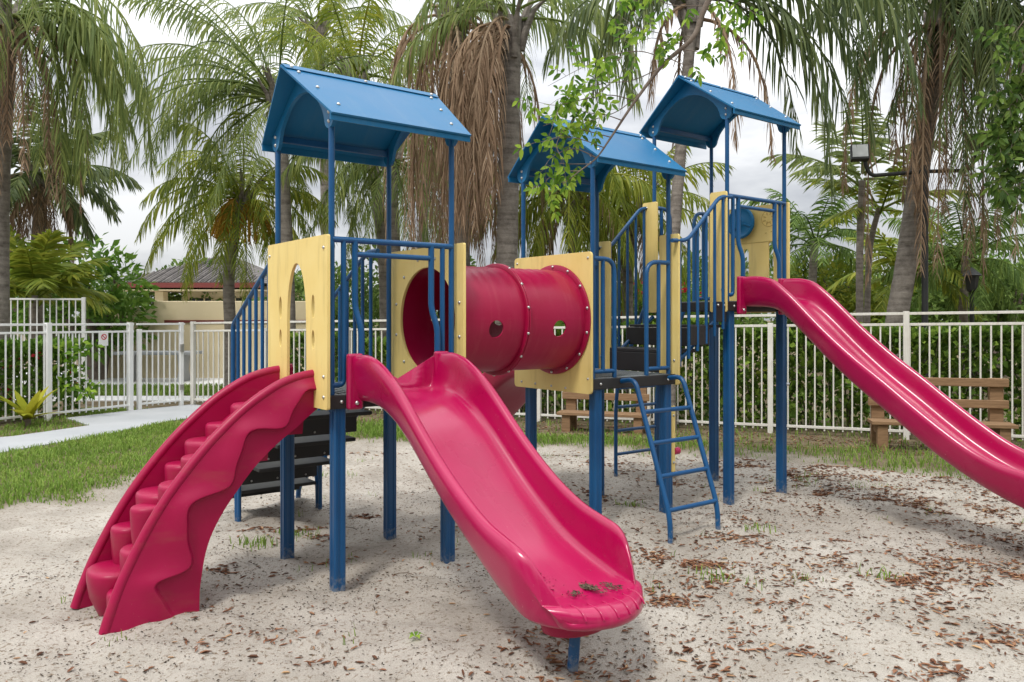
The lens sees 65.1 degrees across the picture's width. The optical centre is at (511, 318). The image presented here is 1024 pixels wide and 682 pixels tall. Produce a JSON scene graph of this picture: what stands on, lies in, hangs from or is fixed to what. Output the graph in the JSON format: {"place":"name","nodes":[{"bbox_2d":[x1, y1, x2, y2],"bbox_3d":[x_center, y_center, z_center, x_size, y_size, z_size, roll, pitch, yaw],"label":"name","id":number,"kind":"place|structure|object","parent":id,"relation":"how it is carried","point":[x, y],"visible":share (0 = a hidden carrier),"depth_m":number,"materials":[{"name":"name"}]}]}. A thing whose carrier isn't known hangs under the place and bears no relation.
{"place":"outdoors","nodes":[
{"label":"outdoors","id":0,"kind":"place"},
{"bbox_2d":[0,405,200,452],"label":"path","id":1,"kind":"structure","parent":0,"point":[108,422],"depth_m":12.15,"materials":[{"name":"concrete"}]},
{"bbox_2d":[15,396,210,400],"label":"pavement","id":2,"kind":"structure","parent":0,"point":[155,398],"depth_m":15.93,"materials":[{"name":"grey concrete"}]},
{"bbox_2d":[15,382,222,395],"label":"grass","id":3,"kind":"structure","parent":0,"point":[155,389],"depth_m":17.57,"materials":[{"name":"green plant"}]},
{"bbox_2d":[16,371,337,385],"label":"pavement","id":4,"kind":"structure","parent":0,"point":[155,380],"depth_m":20.26,"materials":[{"name":"grey concrete"}]},
{"bbox_2d":[113,351,201,381],"bbox_3d":[-9.000,1.200,20.400,2.000,0.760,0.800,0,0,0],"label":"garden table","id":5,"kind":"object","parent":4,"relation":"on","point":[186,365],"visible":0.32,"depth_m":20.27,"materials":[{"name":"concrete"}]},
{"bbox_2d":[0,321,1023,681],"bbox_3d":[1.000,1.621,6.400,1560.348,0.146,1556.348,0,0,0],"label":"ground","id":6,"kind":"structure","parent":0,"point":[52,535],"depth_m":4.79,"materials":[{"name":"beige sand"}]},
{"bbox_2d":[0,386,66,426],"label":"bromeliad","id":7,"kind":"object","parent":6,"relation":"on","point":[24,410],"visible":0.94,"depth_m":11.87,"materials":[{"name":"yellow plant"}]},
{"bbox_2d":[0,334,90,420],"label":"hedge","id":8,"kind":"object","parent":6,"relation":"on","point":[24,361],"visible":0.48,"depth_m":12.73,"materials":[{"name":"green plant"}]},
{"bbox_2d":[10,297,85,400],"bbox_3d":[-9.025,0.665,15.450,1.484,2.170,0.069,0,0,-12],"label":"picket fence","id":9,"kind":"object","parent":6,"relation":"on","point":[83,310],"visible":0.36,"depth_m":15.50,"materials":[{"name":"white metal"}]},
{"bbox_2d":[10,225,118,390],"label":"palm tree","id":10,"kind":"object","parent":6,"relation":"on","point":[37,268],"visible":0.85,"depth_m":16.41,"materials":[{"name":"green plant"}]},
{"bbox_2d":[0,323,133,420],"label":"picket fence","id":11,"kind":"object","parent":6,"relation":"on","point":[47,332],"visible":0.83,"depth_m":12.99,"materials":[{"name":"white metal"}]},
{"bbox_2d":[38,339,103,400],"bbox_3d":[-7.213,0.802,12.987,1.219,1.088,0.581,0,0,0],"label":"fence vine","id":12,"kind":"object","parent":11,"relation":"attached to","point":[63,379],"visible":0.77,"depth_m":12.90,"materials":[{"name":"green plant"}]},
{"bbox_2d":[99,331,107,345],"bbox_3d":[-6.835,0.330,13.427,0.012,0.240,0.160,0,0,28],"label":"fence sign","id":13,"kind":"object","parent":11,"relation":"attached to","point":[103,338],"visible":0.9,"depth_m":13.42,"materials":[{"name":"white paint"}]},
{"bbox_2d":[10,92,143,385],"bbox_3d":[-10.530,-1.562,17.984,3.957,6.525,3.990,0,0,0],"label":"palm tree","id":14,"kind":"object","parent":6,"relation":"on","point":[22,195],"visible":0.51,"depth_m":17.79,"materials":[{"name":"green plant"}]},
{"bbox_2d":[0,0,156,414],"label":"palm tree","id":15,"kind":"object","parent":6,"relation":"on","point":[72,36],"visible":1,"depth_m":13.18,"materials":[{"name":"green plant"}]},
{"bbox_2d":[10,230,159,379],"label":"tree","id":16,"kind":"object","parent":6,"relation":"on","point":[115,289],"visible":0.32,"depth_m":20.61,"materials":[{"name":"green plant"}]},
{"bbox_2d":[136,322,184,409],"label":"picket gate","id":17,"kind":"structure","parent":6,"relation":"on","point":[181,366],"depth_m":14.39,"materials":[{"name":"white metal"}]},
{"bbox_2d":[80,301,314,377],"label":"boundary wall","id":18,"kind":"structure","parent":6,"relation":"on","point":[185,312],"depth_m":21.47,"materials":[{"name":"beige paint"}]},
{"bbox_2d":[110,256,301,300],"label":"house","id":19,"kind":"structure","parent":6,"relation":"on","point":[169,278],"depth_m":28.07,"materials":[{"name":"beige paint"}]},
{"bbox_2d":[188,298,212,300],"bbox_3d":[-11.250,-0.225,28.964,0.890,1.050,0.068,0,0,0],"label":"window","id":20,"kind":"structure","parent":19,"relation":"in","point":[203,299],"depth_m":28.97,"materials":[{"name":"glass"}]},
{"bbox_2d":[115,257,304,306],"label":"tree","id":21,"kind":"object","parent":6,"relation":"on","point":[175,298],"visible":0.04,"depth_m":29.27,"materials":[{"name":"green plant"}]},
{"bbox_2d":[134,111,339,385],"bbox_3d":[-6.088,-1.288,18.041,4.476,5.976,4.333,0,0,0],"label":"palm tree","id":22,"kind":"object","parent":6,"relation":"on","point":[239,209],"visible":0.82,"depth_m":17.54,"materials":[{"name":"green plant"}]},
{"bbox_2d":[75,0,418,364],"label":"palm tree","id":23,"kind":"object","parent":6,"relation":"on","point":[230,88],"visible":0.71,"depth_m":16.14,"materials":[{"name":"green plant"}]},
{"bbox_2d":[244,260,378,362],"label":"tree","id":24,"kind":"object","parent":6,"relation":"on","point":[298,286],"visible":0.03,"depth_m":24.18,"materials":[{"name":"green plant"}]},
{"bbox_2d":[222,0,411,376],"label":"palm tree","id":25,"kind":"object","parent":6,"relation":"on","point":[321,28],"visible":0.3,"depth_m":21.84,"materials":[{"name":"green plant"}]},
{"bbox_2d":[231,0,440,361],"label":"palm tree","id":26,"kind":"object","parent":6,"relation":"on","point":[357,46],"visible":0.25,"depth_m":18.15,"materials":[{"name":"green plant"}]},
{"bbox_2d":[274,90,491,273],"bbox_3d":[-2.620,-1.377,17.025,4.889,6.155,4.539,0,0,0],"label":"palm tree","id":27,"kind":"object","parent":6,"relation":"on","point":[396,224],"visible":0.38,"depth_m":16.66,"materials":[{"name":"green plant"}]},
{"bbox_2d":[290,331,482,409],"bbox_3d":[-2.247,0.932,14.143,4.953,1.546,1.004,0,0,21],"label":"hedge","id":28,"kind":"object","parent":6,"relation":"on","point":[378,346],"visible":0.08,"depth_m":14.39,"materials":[{"name":"green plant"}]},
{"bbox_2d":[335,238,494,365],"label":"tree","id":29,"kind":"object","parent":6,"relation":"on","point":[376,314],"visible":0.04,"depth_m":21.37,"materials":[{"name":"green plant"}]},
{"bbox_2d":[409,631,421,638],"bbox_3d":[-0.475,1.558,3.954,0.085,0.020,0.082,0,0,0],"label":"weed","id":30,"kind":"object","parent":6,"relation":"on","point":[415,633],"visible":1,"depth_m":3.95,"materials":[{"name":"green plant"}]},
{"bbox_2d":[347,89,493,243],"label":"palm tree","id":31,"kind":"object","parent":6,"relation":"on","point":[407,197],"visible":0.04,"depth_m":22.88,"materials":[{"name":"green plant"}]},
{"bbox_2d":[383,0,585,268],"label":"palm tree","id":32,"kind":"object","parent":6,"relation":"on","point":[453,42],"visible":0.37,"depth_m":14.30,"materials":[{"name":"brown plant"}]},
{"bbox_2d":[0,455,1023,681],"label":"debris","id":33,"kind":"object","parent":6,"relation":"on","point":[515,613],"visible":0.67,"depth_m":4.72,"materials":[{"name":"brown plant"}]},
{"bbox_2d":[12,251,1013,348],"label":"woods","id":34,"kind":"object","parent":6,"relation":"on","point":[336,263],"depth_m":43.42,"materials":[{"name":"green plant"}]},
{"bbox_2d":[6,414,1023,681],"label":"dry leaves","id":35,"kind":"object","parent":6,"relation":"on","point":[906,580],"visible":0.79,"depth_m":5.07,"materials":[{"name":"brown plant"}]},
{"bbox_2d":[390,0,643,416],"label":"palm tree","id":36,"kind":"object","parent":6,"relation":"on","point":[502,41],"visible":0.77,"depth_m":12.98,"materials":[{"name":"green plant"}]},
{"bbox_2d":[70,63,1023,673],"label":"playset","id":37,"kind":"object","parent":6,"relation":"on","point":[534,529],"visible":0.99,"depth_m":5.48,"materials":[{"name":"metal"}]},
{"bbox_2d":[551,581,622,596],"bbox_3d":[0.271,1.203,3.660,0.528,0.062,0.237,0,0,14],"label":"leaf mess","id":38,"kind":"object","parent":37,"relation":"on","point":[588,586],"visible":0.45,"depth_m":3.65,"materials":[{"name":"brown plant"}]},
{"bbox_2d":[469,165,665,402],"bbox_3d":[1.018,-0.778,15.413,3.964,4.957,3.908,0,0,0],"label":"palm tree","id":39,"kind":"object","parent":6,"relation":"on","point":[571,212],"visible":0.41,"depth_m":14.88,"materials":[{"name":"green plant"}]},
{"bbox_2d":[556,388,649,434],"bbox_3d":[1.303,1.265,11.386,1.280,0.930,0.420,0,0,18],"label":"park bench","id":40,"kind":"object","parent":6,"relation":"on","point":[570,413],"visible":0.5,"depth_m":11.36,"materials":[{"name":"brown wood"}]},
{"bbox_2d":[190,311,1023,439],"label":"picket fence","id":41,"kind":"object","parent":6,"relation":"on","point":[906,324],"visible":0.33,"depth_m":11.23,"materials":[{"name":"white metal"}]},
{"bbox_2d":[512,0,765,222],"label":"overhanging tree","id":42,"kind":"object","parent":6,"relation":"on","point":[560,130],"visible":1,"depth_m":5.13,"materials":[{"name":"green plant"}]},
{"bbox_2d":[560,146,734,393],"bbox_3d":[2.515,-1.037,16.658,3.932,5.474,3.860,0,0,0],"label":"palm tree","id":43,"kind":"object","parent":6,"relation":"on","point":[690,195],"visible":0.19,"depth_m":16.06,"materials":[{"name":"green plant"}]},
{"bbox_2d":[617,261,704,361],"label":"tree","id":44,"kind":"object","parent":6,"relation":"on","point":[683,295],"visible":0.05,"depth_m":18.61,"materials":[{"name":"green plant"}]},
{"bbox_2d":[681,250,760,366],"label":"tree","id":45,"kind":"object","parent":6,"relation":"on","point":[700,284],"visible":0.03,"depth_m":22.53,"materials":[{"name":"green plant"}]},
{"bbox_2d":[542,0,959,429],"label":"palm tree","id":46,"kind":"object","parent":6,"relation":"on","point":[785,28],"visible":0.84,"depth_m":11.49,"materials":[{"name":"green plant"}]},
{"bbox_2d":[518,317,1023,440],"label":"hedge","id":47,"kind":"object","parent":6,"relation":"on","point":[985,345],"visible":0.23,"depth_m":11.40,"materials":[{"name":"green plant"}]},
{"bbox_2d":[745,247,888,367],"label":"tree","id":48,"kind":"object","parent":6,"relation":"on","point":[788,320],"visible":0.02,"depth_m":26.45,"materials":[{"name":"green plant"}]},
{"bbox_2d":[740,177,899,372],"bbox_3d":[8.940,-1.230,24.014,4.742,5.861,4.580,0,0,0],"label":"palm tree","id":49,"kind":"object","parent":6,"relation":"on","point":[814,244],"visible":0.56,"depth_m":23.52,"materials":[{"name":"green plant"}]},
{"bbox_2d":[760,88,952,394],"bbox_3d":[6.588,-1.394,15.836,3.246,6.187,3.423,0,0,16],"label":"palm tree","id":50,"kind":"object","parent":6,"relation":"on","point":[817,168],"visible":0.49,"depth_m":15.44,"materials":[{"name":"green plant"}]},
{"bbox_2d":[790,254,943,326],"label":"tree","id":51,"kind":"object","parent":6,"relation":"on","point":[842,299],"visible":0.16,"depth_m":24.66,"materials":[{"name":"green plant"}]},
{"bbox_2d":[798,156,979,323],"bbox_3d":[7.518,-0.916,16.644,3.299,5.232,3.004,0,0,0],"label":"palm tree","id":52,"kind":"object","parent":6,"relation":"on","point":[836,218],"visible":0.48,"depth_m":16.45,"materials":[{"name":"green plant"}]},
{"bbox_2d":[826,223,992,321],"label":"palm tree","id":53,"kind":"object","parent":6,"relation":"on","point":[890,255],"visible":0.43,"depth_m":18.77,"materials":[{"name":"green plant"}]},
{"bbox_2d":[796,0,1023,413],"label":"palm tree","id":54,"kind":"object","parent":6,"relation":"on","point":[907,260],"visible":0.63,"depth_m":12.92,"materials":[{"name":"green plant"}]},
{"bbox_2d":[850,133,986,376],"bbox_3d":[6.600,-0.660,13.031,2.202,4.719,0.261,0,0,1],"label":"lamp post","id":55,"kind":"object","parent":6,"relation":"on","point":[859,153],"visible":0.59,"depth_m":13.01,"materials":[{"name":"metal"}]},
{"bbox_2d":[838,0,1023,162],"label":"palm tree","id":56,"kind":"object","parent":6,"relation":"on","point":[966,4],"visible":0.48,"depth_m":12.53,"materials":[{"name":"green plant"}]},
{"bbox_2d":[867,377,1018,450],"bbox_3d":[5.191,1.210,9.744,1.590,0.980,0.420,0,0,14],"label":"park bench","id":57,"kind":"object","parent":6,"relation":"on","point":[996,404],"visible":0.64,"depth_m":9.71,"materials":[{"name":"brown wood"}]},
{"bbox_2d":[878,188,1023,389],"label":"palm tree","id":58,"kind":"object","parent":6,"relation":"on","point":[1007,268],"visible":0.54,"depth_m":17.76,"materials":[{"name":"green plant"}]},
{"bbox_2d":[878,242,1023,370],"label":"tree","id":59,"kind":"object","parent":6,"relation":"on","point":[914,294],"visible":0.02,"depth_m":23.39,"materials":[{"name":"green plant"}]},
{"bbox_2d":[909,258,1023,377],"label":"tree","id":60,"kind":"object","parent":6,"relation":"on","point":[1018,301],"visible":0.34,"depth_m":21.69,"materials":[{"name":"green plant"}]},
{"bbox_2d":[962,267,981,388],"bbox_3d":[9.750,0.250,17.000,0.370,2.700,0.370,0,0,-23],"label":"garden lantern","id":61,"kind":"object","parent":6,"relation":"on","point":[971,283],"visible":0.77,"depth_m":16.94,"materials":[{"name":"metal"}]},
{"bbox_2d":[969,13,1023,221],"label":"leafy tree","id":62,"kind":"object","parent":6,"relation":"on","point":[1013,102],"visible":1,"depth_m":6.39,"materials":[{"name":"green plant"}]},
{"bbox_2d":[993,257,1023,365],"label":"tree","id":63,"kind":"object","parent":6,"relation":"on","point":[1022,259],"visible":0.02,"depth_m":24.06,"materials":[{"name":"green plant"}]},
{"bbox_2d":[0,407,1023,646],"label":"grass","id":64,"kind":"structure","parent":0,"point":[106,439],"depth_m":9.28,"materials":[{"name":"green plant"}]},
{"bbox_2d":[11,0,1023,320],"label":"sky","id":65,"kind":"structure","parent":0,"point":[750,177],"materials":[{"name":"white"}]}
]}

